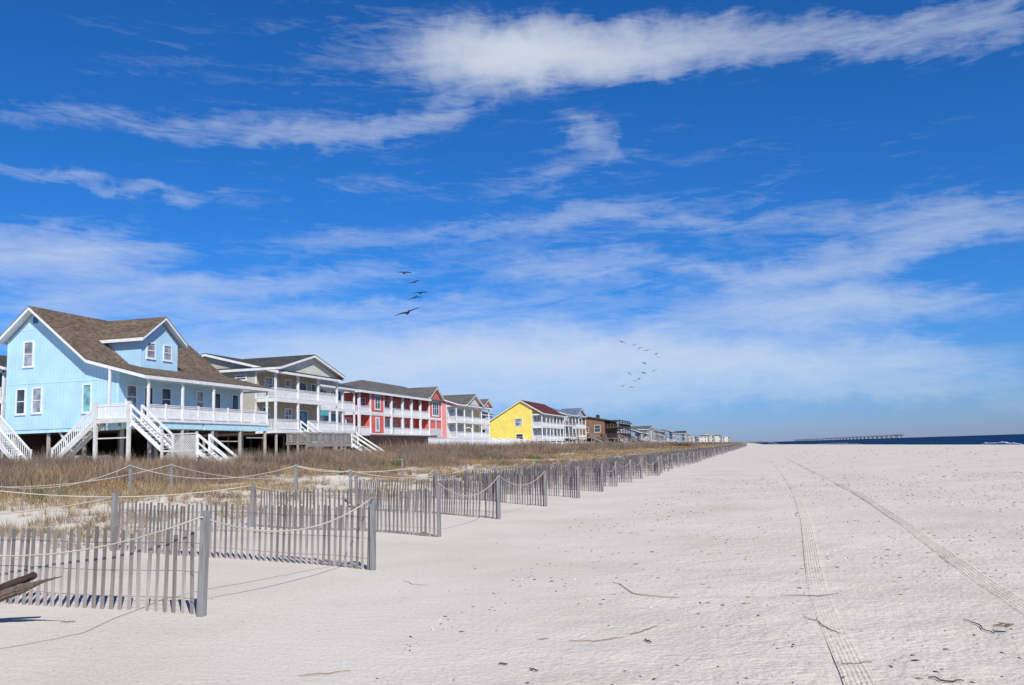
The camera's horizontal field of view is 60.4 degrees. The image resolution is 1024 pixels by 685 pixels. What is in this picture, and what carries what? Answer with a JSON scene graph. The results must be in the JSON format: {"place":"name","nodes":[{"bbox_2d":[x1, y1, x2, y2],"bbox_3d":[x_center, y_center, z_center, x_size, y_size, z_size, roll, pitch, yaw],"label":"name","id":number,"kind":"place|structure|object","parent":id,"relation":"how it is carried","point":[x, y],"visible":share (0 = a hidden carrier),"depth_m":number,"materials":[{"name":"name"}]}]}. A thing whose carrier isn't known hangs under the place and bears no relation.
{"place":"outdoors","nodes":[
{"label":"outdoors","id":0,"kind":"place"},
{"bbox_2d":[0,443,1023,684],"bbox_3d":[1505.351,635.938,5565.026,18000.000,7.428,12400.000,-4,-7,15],"label":"beach","id":1,"kind":"structure","parent":0,"point":[263,631],"depth_m":10.54,"materials":[{"name":"beige sand"}]},
{"bbox_2d":[0,355,16,458],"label":"beach house","id":2,"kind":"structure","parent":1,"relation":"on","point":[3,366],"depth_m":73.69,"materials":[{"name":"paint"}]},
{"bbox_2d":[0,571,37,590],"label":"driftwood log","id":3,"kind":"object","parent":1,"relation":"on","point":[29,577],"visible":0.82,"depth_m":9.24,"materials":[{"name":"brown wood"}]},
{"bbox_2d":[0,576,61,601],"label":"driftwood log","id":4,"kind":"object","parent":1,"relation":"on","point":[12,591],"visible":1,"depth_m":9.14,"materials":[{"name":"wood"}]},
{"bbox_2d":[0,511,210,616],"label":"sand fence","id":5,"kind":"object","parent":1,"relation":"on","point":[203,565],"visible":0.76,"depth_m":10.13,"materials":[{"name":"grey wood"}]},
{"bbox_2d":[0,497,112,513],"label":"rope","id":6,"kind":"object","parent":5,"relation":"attached to","point":[56,507],"visible":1,"depth_m":15.37,"materials":[{"name":"fabric"}]},
{"bbox_2d":[0,497,372,556],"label":"rope","id":7,"kind":"object","parent":5,"relation":"attached to","point":[185,523],"visible":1,"depth_m":10.28,"materials":[{"name":"beige fabric"}]},
{"bbox_2d":[129,464,131,491],"bbox_3d":[-13.540,5.020,31.230,0.110,1.422,0.085,-4,-7,15],"label":"rope post","id":8,"kind":"object","parent":1,"relation":"on","point":[130,476],"visible":0.64,"depth_m":31.23,"materials":[{"name":"grey wood"}]},
{"bbox_2d":[0,465,414,488],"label":"rope","id":9,"kind":"object","parent":8,"relation":"attached to","point":[203,478],"visible":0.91,"depth_m":30.29,"materials":[{"name":"beige fabric"}]},
{"bbox_2d":[0,306,272,461],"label":"beach house","id":10,"kind":"structure","parent":1,"relation":"on","point":[81,384],"depth_m":63.03,"materials":[{"name":"blue wood"}]},
{"bbox_2d":[14,388,25,415],"bbox_3d":[-35.044,4.242,62.744,0.920,1.920,0.090,-4,-7,15],"label":"window","id":11,"kind":"structure","parent":10,"relation":"in","point":[20,401],"depth_m":62.76,"materials":[{"name":"white glass"}]},
{"bbox_2d":[23,341,33,367],"bbox_3d":[-34.636,0.861,63.018,0.960,1.930,0.090,-4,-7,15],"label":"window","id":12,"kind":"structure","parent":10,"relation":"in","point":[28,346],"depth_m":63.04,"materials":[{"name":"grey glass"}]},
{"bbox_2d":[30,387,42,414],"bbox_3d":[-33.703,4.127,62.394,0.940,1.920,0.090,-4,-7,15],"label":"window","id":13,"kind":"structure","parent":10,"relation":"in","point":[37,392],"depth_m":62.41,"materials":[{"name":"grey glass"}]},
{"bbox_2d":[81,383,91,413],"bbox_3d":[-29.643,3.911,61.321,0.830,2.100,0.090,-4,-7,15],"label":"window","id":14,"kind":"structure","parent":10,"relation":"in","point":[86,388],"depth_m":61.32,"materials":[{"name":"teal glass"}]},
{"bbox_2d":[126,384,137,409],"bbox_3d":[-26.791,3.857,62.015,0.090,1.800,1.210,-4,-7,15],"label":"window","id":15,"kind":"structure","parent":10,"relation":"in","point":[131,390],"depth_m":62.09,"materials":[{"name":"grey glass"}]},
{"bbox_2d":[144,386,153,418],"bbox_3d":[-26.319,4.438,63.723,0.062,2.510,0.980,-4,-7,15],"label":"door","id":16,"kind":"structure","parent":10,"relation":"in","point":[145,387],"depth_m":63.58,"materials":[{"name":"white paint"}]},
{"bbox_2d":[161,387,171,411],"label":"window","id":17,"kind":"structure","parent":10,"relation":"in","point":[166,393],"depth_m":65.76,"materials":[{"name":"glass"}]},
{"bbox_2d":[196,391,203,408],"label":"window","id":18,"kind":"structure","parent":10,"relation":"in","point":[199,394],"depth_m":69.79,"materials":[{"name":"glass"}]},
{"bbox_2d":[215,393,220,421],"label":"door","id":19,"kind":"structure","parent":10,"relation":"in","point":[217,395],"depth_m":72.10,"materials":[{"name":"white paint"}]},
{"bbox_2d":[231,394,238,421],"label":"door","id":20,"kind":"structure","parent":10,"relation":"in","point":[235,398],"depth_m":74.49,"materials":[{"name":"white paint"}]},
{"bbox_2d":[170,463,172,487],"bbox_3d":[-13.245,5.388,34.234,0.112,1.382,0.085,-4,-7,15],"label":"rope post","id":21,"kind":"object","parent":1,"relation":"on","point":[171,473],"visible":0.64,"depth_m":34.24,"materials":[{"name":"grey wood"}]},
{"bbox_2d":[0,563,349,648],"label":"cord","id":22,"kind":"object","parent":1,"relation":"on","point":[143,607],"visible":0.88,"depth_m":9.67,"materials":[{"name":"beige fabric"}]},
{"bbox_2d":[0,444,375,463],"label":"dark brush","id":23,"kind":"object","parent":1,"relation":"on","point":[164,454],"depth_m":75.16,"materials":[{"name":"brown plant"}]},
{"bbox_2d":[110,493,375,569],"bbox_3d":[-4.794,3.251,14.804,6.763,1.405,0.189,-6,-8,34],"label":"sand fence","id":24,"kind":"object","parent":1,"relation":"on","point":[371,542],"visible":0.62,"depth_m":14.32,"materials":[{"name":"grey wood"}]},
{"bbox_2d":[184,353,345,456],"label":"beach house","id":25,"kind":"structure","parent":1,"relation":"on","point":[294,402],"depth_m":90.14,"materials":[{"name":"beige wood"}]},
{"bbox_2d":[236,374,246,380],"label":"window","id":26,"kind":"structure","parent":25,"relation":"in","point":[243,377],"depth_m":86.29,"materials":[{"name":"white paint"}]},
{"bbox_2d":[262,406,269,422],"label":"window","id":27,"kind":"structure","parent":25,"relation":"in","point":[263,407],"depth_m":87.69,"materials":[{"name":"glass"}]},
{"bbox_2d":[264,376,272,392],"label":"window","id":28,"kind":"structure","parent":25,"relation":"in","point":[268,382],"depth_m":88.10,"materials":[{"name":"glass"}]},
{"bbox_2d":[285,379,290,389],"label":"window","id":29,"kind":"structure","parent":25,"relation":"in","point":[287,382],"depth_m":91.82,"materials":[{"name":"glass"}]},
{"bbox_2d":[284,408,291,419],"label":"window","id":30,"kind":"structure","parent":25,"relation":"in","point":[287,411],"depth_m":91.41,"materials":[{"name":"glass"}]},
{"bbox_2d":[295,381,306,399],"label":"door","id":31,"kind":"structure","parent":25,"relation":"in","point":[302,385],"depth_m":94.52,"materials":[{"name":"white paint"}]},
{"bbox_2d":[295,410,307,429],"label":"door","id":32,"kind":"structure","parent":25,"relation":"in","point":[303,415],"depth_m":94.31,"materials":[{"name":"white paint"}]},
{"bbox_2d":[311,384,315,399],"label":"door","id":33,"kind":"structure","parent":25,"relation":"in","point":[313,386],"depth_m":97.13,"materials":[{"name":"white paint"}]},
{"bbox_2d":[0,443,552,502],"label":"dry brush","id":34,"kind":"object","parent":1,"relation":"on","point":[322,458],"visible":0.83,"depth_m":44.22,"materials":[{"name":"brown plant"}]},
{"bbox_2d":[0,460,561,554],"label":"dry grass","id":35,"kind":"structure","parent":1,"relation":"on","point":[180,488],"depth_m":29.23,"materials":[{"name":"beige plant"}]},
{"bbox_2d":[294,464,297,498],"bbox_3d":[-7.243,4.808,29.551,0.097,1.451,0.085,-4,-7,15],"label":"rope post","id":36,"kind":"object","parent":1,"relation":"on","point":[296,477],"visible":0.64,"depth_m":29.54,"materials":[{"name":"grey wood"}]},
{"bbox_2d":[295,465,477,477],"bbox_3d":[-3.750,4.661,32.219,1.618,0.630,8.744,-8,-9,42],"label":"rope","id":37,"kind":"object","parent":36,"relation":"attached to","point":[382,476],"visible":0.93,"depth_m":30.72,"materials":[{"name":"fabric"}]},
{"bbox_2d":[37,456,601,491],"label":"green plants","id":38,"kind":"object","parent":1,"relation":"on","point":[460,475],"visible":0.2,"depth_m":50.63,"materials":[{"name":"plant"}]},
{"bbox_2d":[298,670,350,675],"bbox_3d":[-1.461,2.581,6.870,0.411,0.015,0.038,1,-7,-20],"label":"reed","id":39,"kind":"object","parent":1,"relation":"on","point":[324,673],"visible":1,"depth_m":6.86,"materials":[{"name":"plant"}]},
{"bbox_2d":[309,380,358,450],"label":"beach house","id":40,"kind":"structure","parent":1,"relation":"on","point":[327,413],"depth_m":112.73,"materials":[{"name":"white wood"}]},
{"bbox_2d":[331,413,339,430],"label":"door","id":41,"kind":"structure","parent":40,"relation":"in","point":[333,416],"depth_m":113.51,"materials":[{"name":"white paint"}]},
{"bbox_2d":[286,432,383,451],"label":"boardwalk","id":42,"kind":"structure","parent":1,"relation":"on","point":[328,439],"depth_m":89.30,"materials":[{"name":"white wood"}]},
{"bbox_2d":[250,483,440,536],"bbox_3d":[-3.929,3.816,19.553,6.433,1.362,0.198,-7,-9,39],"label":"sand fence","id":43,"kind":"object","parent":1,"relation":"on","point":[253,493],"visible":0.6,"depth_m":18.93,"materials":[{"name":"grey wood"}]},
{"bbox_2d":[0,485,250,496],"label":"rope","id":44,"kind":"object","parent":43,"relation":"attached to","point":[122,496],"visible":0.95,"depth_m":20.19,"materials":[{"name":"beige fabric"}]},
{"bbox_2d":[438,471,544,495],"bbox_3d":[-0.259,3.468,21.759,0.070,0.376,8.747,-4,-7,16],"label":"rope","id":45,"kind":"object","parent":43,"relation":"attached to","point":[487,487],"visible":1,"depth_m":20.53,"materials":[{"name":"fabric"}]},
{"bbox_2d":[349,469,352,503],"bbox_3d":[-5.357,4.929,29.235,0.088,1.450,0.085,-4,-7,15],"label":"rope post","id":46,"kind":"object","parent":1,"relation":"on","point":[350,480],"visible":0.43,"depth_m":29.23,"materials":[{"name":"grey wood"}]},
{"bbox_2d":[18,464,349,486],"bbox_3d":[-13.067,4.641,30.887,14.260,0.621,6.649,0,-7,-13],"label":"rope","id":47,"kind":"object","parent":46,"relation":"attached to","point":[183,468],"visible":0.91,"depth_m":31.61,"materials":[{"name":"fabric"}]},
{"bbox_2d":[339,380,443,449],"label":"beach house","id":48,"kind":"structure","parent":1,"relation":"on","point":[385,409],"depth_m":142.36,"materials":[{"name":"red wood"}]},
{"bbox_2d":[385,419,389,427],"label":"window","id":49,"kind":"structure","parent":48,"relation":"in","point":[387,421],"depth_m":142.25,"materials":[{"name":"glass"}]},
{"bbox_2d":[350,434,437,451],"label":"boardwalk","id":50,"kind":"structure","parent":1,"relation":"on","point":[375,439],"depth_m":119.29,"materials":[{"name":"grey wood"}]},
{"bbox_2d":[354,473,500,518],"bbox_3d":[-2.546,4.354,24.492,0.256,1.401,7.360,4,-9,-38],"label":"sand fence","id":51,"kind":"object","parent":1,"relation":"on","point":[441,482],"visible":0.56,"depth_m":23.43,"materials":[{"name":"grey wood"}]},
{"bbox_2d":[438,394,492,438],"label":"beach house","id":52,"kind":"structure","parent":1,"relation":"on","point":[460,413],"depth_m":176.94,"materials":[{"name":"white wood"}]},
{"bbox_2d":[449,424,453,434],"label":"window","id":53,"kind":"structure","parent":52,"relation":"in","point":[451,426],"depth_m":171.44,"materials":[{"name":"glass"}]},
{"bbox_2d":[457,409,462,418],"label":"window","id":54,"kind":"structure","parent":52,"relation":"in","point":[459,411],"depth_m":176.80,"materials":[{"name":"glass"}]},
{"bbox_2d":[457,424,462,434],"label":"window","id":55,"kind":"structure","parent":52,"relation":"in","point":[459,426],"depth_m":176.65,"materials":[{"name":"glass"}]},
{"bbox_2d":[428,437,540,445],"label":"boardwalk","id":56,"kind":"structure","parent":1,"relation":"on","point":[480,440],"depth_m":153.13,"materials":[{"name":"white paint"}]},
{"bbox_2d":[482,411,494,431],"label":"beach house","id":57,"kind":"structure","parent":1,"relation":"on","point":[484,428],"depth_m":219.53,"materials":[{"name":"white"}]},
{"bbox_2d":[432,469,546,505],"bbox_3d":[-0.940,4.886,29.093,0.198,1.364,7.576,2,-8,-31],"label":"sand fence","id":58,"kind":"object","parent":1,"relation":"on","point":[487,477],"visible":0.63,"depth_m":27.89,"materials":[{"name":"grey wood"}]},
{"bbox_2d":[365,437,676,454],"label":"dry brush","id":59,"kind":"object","parent":1,"relation":"on","point":[538,447],"visible":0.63,"depth_m":124.53,"materials":[{"name":"brown plant"}]},
{"bbox_2d":[464,466,579,497],"bbox_3d":[0.170,5.269,32.693,0.196,1.389,7.827,3,-8,-32],"label":"sand fence","id":60,"kind":"object","parent":1,"relation":"on","point":[577,484],"visible":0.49,"depth_m":31.40,"materials":[{"name":"grey wood"}]},
{"bbox_2d":[490,400,564,442],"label":"beach house","id":61,"kind":"structure","parent":1,"relation":"on","point":[520,419],"depth_m":203.60,"materials":[{"name":"yellow"}]},
{"bbox_2d":[515,418,521,426],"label":"window","id":62,"kind":"structure","parent":61,"relation":"in","point":[518,421],"depth_m":202.80,"materials":[{"name":"glass"}]},
{"bbox_2d":[494,464,603,491],"bbox_3d":[1.367,5.728,36.656,0.245,1.390,7.639,3,-8,-34],"label":"sand fence","id":63,"kind":"object","parent":1,"relation":"on","point":[594,479],"visible":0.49,"depth_m":35.26,"materials":[{"name":"grey wood"}]},
{"bbox_2d":[602,453,691,471],"bbox_3d":[10.264,7.461,57.114,0.468,0.413,49.376,-4,-7,15],"label":"rope","id":64,"kind":"object","parent":63,"relation":"attached to","point":[643,460],"visible":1,"depth_m":44.95,"materials":[{"name":"fabric"}]},
{"bbox_2d":[550,407,577,441],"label":"beach house","id":65,"kind":"structure","parent":1,"relation":"on","point":[568,423],"depth_m":234.01,"materials":[{"name":"grey"}]},
{"bbox_2d":[515,461,616,486],"bbox_3d":[2.319,6.146,40.238,0.191,1.361,7.306,3,-9,-36],"label":"sand fence","id":66,"kind":"object","parent":1,"relation":"on","point":[615,477],"visible":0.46,"depth_m":39.34,"materials":[{"name":"grey wood"}]},
{"bbox_2d":[251,456,603,491],"bbox_3d":[0.343,6.218,43.869,0.504,0.478,46.907,-4,-7,16],"label":"rope","id":67,"kind":"object","parent":66,"relation":"attached to","point":[393,485],"visible":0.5,"depth_m":28.23,"materials":[{"name":"fabric"}]},
{"bbox_2d":[544,441,593,444],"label":"fence","id":68,"kind":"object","parent":1,"relation":"on","point":[556,442],"depth_m":201.46,"materials":[{"name":"white paint"}]},
{"bbox_2d":[457,447,688,466],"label":"dry grass","id":69,"kind":"structure","parent":1,"relation":"on","point":[584,454],"depth_m":99.10,"materials":[{"name":"brown plant"}]},
{"bbox_2d":[561,408,586,441],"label":"beach house","id":70,"kind":"structure","parent":1,"relation":"on","point":[579,412],"depth_m":251.77,"materials":[{"name":"grey wood"}]},
{"bbox_2d":[533,460,631,481],"bbox_3d":[3.401,6.561,44.036,0.252,1.387,7.315,4,-9,-37],"label":"sand fence","id":71,"kind":"object","parent":1,"relation":"on","point":[621,472],"visible":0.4,"depth_m":42.35,"materials":[{"name":"grey wood"}]},
{"bbox_2d":[577,433,610,443],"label":"dune stairs","id":72,"kind":"structure","parent":1,"relation":"on","point":[591,437],"depth_m":231.51,"materials":[{"name":"grey wood"}]},
{"bbox_2d":[570,637,621,640],"bbox_3d":[0.761,2.636,7.810,0.501,0.017,0.092,-1,-7,-9],"label":"reed","id":73,"kind":"object","parent":1,"relation":"on","point":[595,640],"visible":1,"depth_m":7.80,"materials":[{"name":"plant"}]},
{"bbox_2d":[558,457,642,478],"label":"sand fence","id":74,"kind":"object","parent":1,"relation":"on","point":[636,475],"visible":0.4,"depth_m":47.11,"materials":[{"name":"grey wood"}]},
{"bbox_2d":[587,434,622,443],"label":"dune stairs","id":75,"kind":"structure","parent":1,"relation":"on","point":[605,436],"depth_m":242.82,"materials":[{"name":"grey wood"}]},
{"bbox_2d":[579,415,631,442],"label":"beach house","id":76,"kind":"structure","parent":1,"relation":"on","point":[598,425],"depth_m":263.87,"materials":[{"name":"brown wood"}]},
{"bbox_2d":[594,425,600,432],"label":"window","id":77,"kind":"structure","parent":76,"relation":"in","point":[596,427],"depth_m":263.21,"materials":[{"name":"glass"}]},
{"bbox_2d":[571,456,659,475],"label":"sand fence","id":78,"kind":"object","parent":1,"relation":"on","point":[626,460],"visible":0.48,"depth_m":50.65,"materials":[{"name":"grey wood"}]},
{"bbox_2d":[581,455,661,472],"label":"sand fence","id":79,"kind":"object","parent":1,"relation":"on","point":[654,460],"visible":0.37,"depth_m":54.44,"materials":[{"name":"grey wood"}]},
{"bbox_2d":[226,471,1022,684],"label":"dark debris","id":80,"kind":"object","parent":1,"relation":"on","point":[812,559],"visible":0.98,"depth_m":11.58,"materials":[{"name":"brown"}]},
{"bbox_2d":[606,434,643,444],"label":"dune stairs","id":81,"kind":"structure","parent":1,"relation":"on","point":[619,438],"depth_m":254.35,"materials":[{"name":"grey wood"}]},
{"bbox_2d":[590,455,668,470],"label":"sand fence","id":82,"kind":"object","parent":1,"relation":"on","point":[639,463],"visible":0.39,"depth_m":58.46,"materials":[{"name":"grey wood"}]},
{"bbox_2d":[621,428,645,441],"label":"beach house","id":83,"kind":"structure","parent":1,"relation":"on","point":[635,433],"depth_m":376.74,"materials":[{"name":"blue"}]},
{"bbox_2d":[603,453,672,468],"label":"sand fence","id":84,"kind":"object","parent":1,"relation":"on","point":[652,462],"visible":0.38,"depth_m":62.00,"materials":[{"name":"grey wood"}]},
{"bbox_2d":[621,426,655,441],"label":"beach house","id":85,"kind":"structure","parent":1,"relation":"on","point":[647,429],"depth_m":409.40,"materials":[{"name":"grey"}]},
{"bbox_2d":[609,453,678,467],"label":"sand fence","id":86,"kind":"object","parent":1,"relation":"on","point":[657,457],"visible":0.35,"depth_m":66.50,"materials":[{"name":"grey wood"}]},
{"bbox_2d":[622,452,684,465],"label":"sand fence","id":87,"kind":"object","parent":1,"relation":"on","point":[675,460],"visible":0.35,"depth_m":69.77,"materials":[{"name":"grey wood"}]},
{"bbox_2d":[650,429,662,440],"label":"beach house","id":88,"kind":"structure","parent":1,"relation":"on","point":[656,434],"depth_m":444.78,"materials":[{"name":"grey"}]},
{"bbox_2d":[629,452,690,464],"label":"sand fence","id":89,"kind":"object","parent":1,"relation":"on","point":[673,458],"visible":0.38,"depth_m":73.91,"materials":[{"name":"grey wood"}]},
{"bbox_2d":[630,451,694,463],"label":"sand fence","id":90,"kind":"object","parent":1,"relation":"on","point":[679,458],"visible":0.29,"depth_m":77.66,"materials":[{"name":"grey wood"}]},
{"bbox_2d":[658,429,675,441],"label":"beach house","id":91,"kind":"structure","parent":1,"relation":"on","point":[670,435],"depth_m":581.37,"materials":[{"name":"blue"}]},
{"bbox_2d":[639,451,697,462],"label":"sand fence","id":92,"kind":"object","parent":1,"relation":"on","point":[684,456],"visible":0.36,"depth_m":81.74,"materials":[{"name":"grey wood"}]},
{"bbox_2d":[641,450,701,461],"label":"sand fence","id":93,"kind":"object","parent":1,"relation":"on","point":[679,452],"visible":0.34,"depth_m":85.37,"materials":[{"name":"grey wood"}]},
{"bbox_2d":[651,450,704,459],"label":"sand fence","id":94,"kind":"object","parent":1,"relation":"on","point":[703,455],"visible":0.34,"depth_m":93.06,"materials":[{"name":"grey wood"}]},
{"bbox_2d":[672,431,687,441],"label":"beach house","id":95,"kind":"structure","parent":1,"relation":"on","point":[680,436],"depth_m":620.24,"materials":[{"name":"grey"}]},
{"bbox_2d":[653,441,740,445],"bbox_3d":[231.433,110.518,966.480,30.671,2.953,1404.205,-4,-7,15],"label":"dry brush","id":96,"kind":"object","parent":1,"relation":"on","point":[682,443],"visible":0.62,"depth_m":350.87,"materials":[{"name":"brown plant"}]},
{"bbox_2d":[650,443,747,448],"bbox_3d":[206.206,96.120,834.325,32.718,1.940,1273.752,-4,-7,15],"label":"dry grass","id":97,"kind":"structure","parent":1,"relation":"on","point":[687,447],"depth_m":271.74,"materials":[{"name":"plant"}]},
{"bbox_2d":[699,435,710,442],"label":"beach house","id":98,"kind":"structure","parent":1,"relation":"on","point":[704,438],"depth_m":1002.15,"materials":[{"name":"beige"}]},
{"bbox_2d":[714,435,721,441],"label":"beach house","id":99,"kind":"structure","parent":1,"relation":"on","point":[717,438],"depth_m":1386.27,"materials":[{"name":"beige"}]},
{"bbox_2d":[770,460,878,684],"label":"tyre track","id":100,"kind":"structure","parent":1,"relation":"on","point":[846,653],"depth_m":8.59,"materials":[{"name":"beige sand"}]},
{"bbox_2d":[763,446,1009,476],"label":"dark debris","id":101,"kind":"object","parent":1,"relation":"on","point":[890,453],"visible":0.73,"depth_m":85.06,"materials":[{"name":"brown"}]},
{"bbox_2d":[785,458,1023,615],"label":"tyre track","id":102,"kind":"structure","parent":1,"relation":"on","point":[953,559],"depth_m":12.37,"materials":[{"name":"beige sand"}]},
{"bbox_2d":[928,676,963,681],"bbox_3d":[3.018,2.346,6.125,0.227,0.023,0.066,-5,-8,28],"label":"twig","id":103,"kind":"object","parent":1,"relation":"on","point":[945,680],"visible":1,"depth_m":6.10,"materials":[{"name":"brown"}]},
{"bbox_2d":[994,622,1012,626],"bbox_3d":[4.370,2.511,7.826,0.133,0.022,0.164,-8,-9,42],"label":"seaweed","id":104,"kind":"object","parent":1,"relation":"on","point":[1006,624],"visible":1,"depth_m":7.83,"materials":[{"name":"plant"}]},
{"bbox_2d":[0,0,1023,442],"label":"sky","id":105,"kind":"structure","parent":0,"point":[810,213],"materials":[{"name":"blue"}]},
{"bbox_2d":[419,479,1016,629],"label":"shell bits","id":106,"kind":"object","parent":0,"point":[776,550],"visible":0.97,"depth_m":16.09,"materials":[{"name":"white"}]},
{"bbox_2d":[756,434,1023,444],"bbox_3d":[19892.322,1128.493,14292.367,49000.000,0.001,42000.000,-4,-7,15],"label":"ocean","id":107,"kind":"structure","parent":0,"point":[975,439],"depth_m":665.22,"materials":[{"name":"liquid"}]},
{"bbox_2d":[794,434,903,441],"bbox_3d":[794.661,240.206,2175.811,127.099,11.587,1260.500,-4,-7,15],"label":"pier","id":108,"kind":"structure","parent":107,"relation":"in","point":[877,436],"depth_m":1916.53,"materials":[{"name":"grey wood"}]},
{"bbox_2d":[980,442,1022,444],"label":"wave","id":109,"kind":"object","parent":107,"relation":"on","point":[1001,443],"visible":0.73,"depth_m":196.67,"materials":[{"name":"liquid"}]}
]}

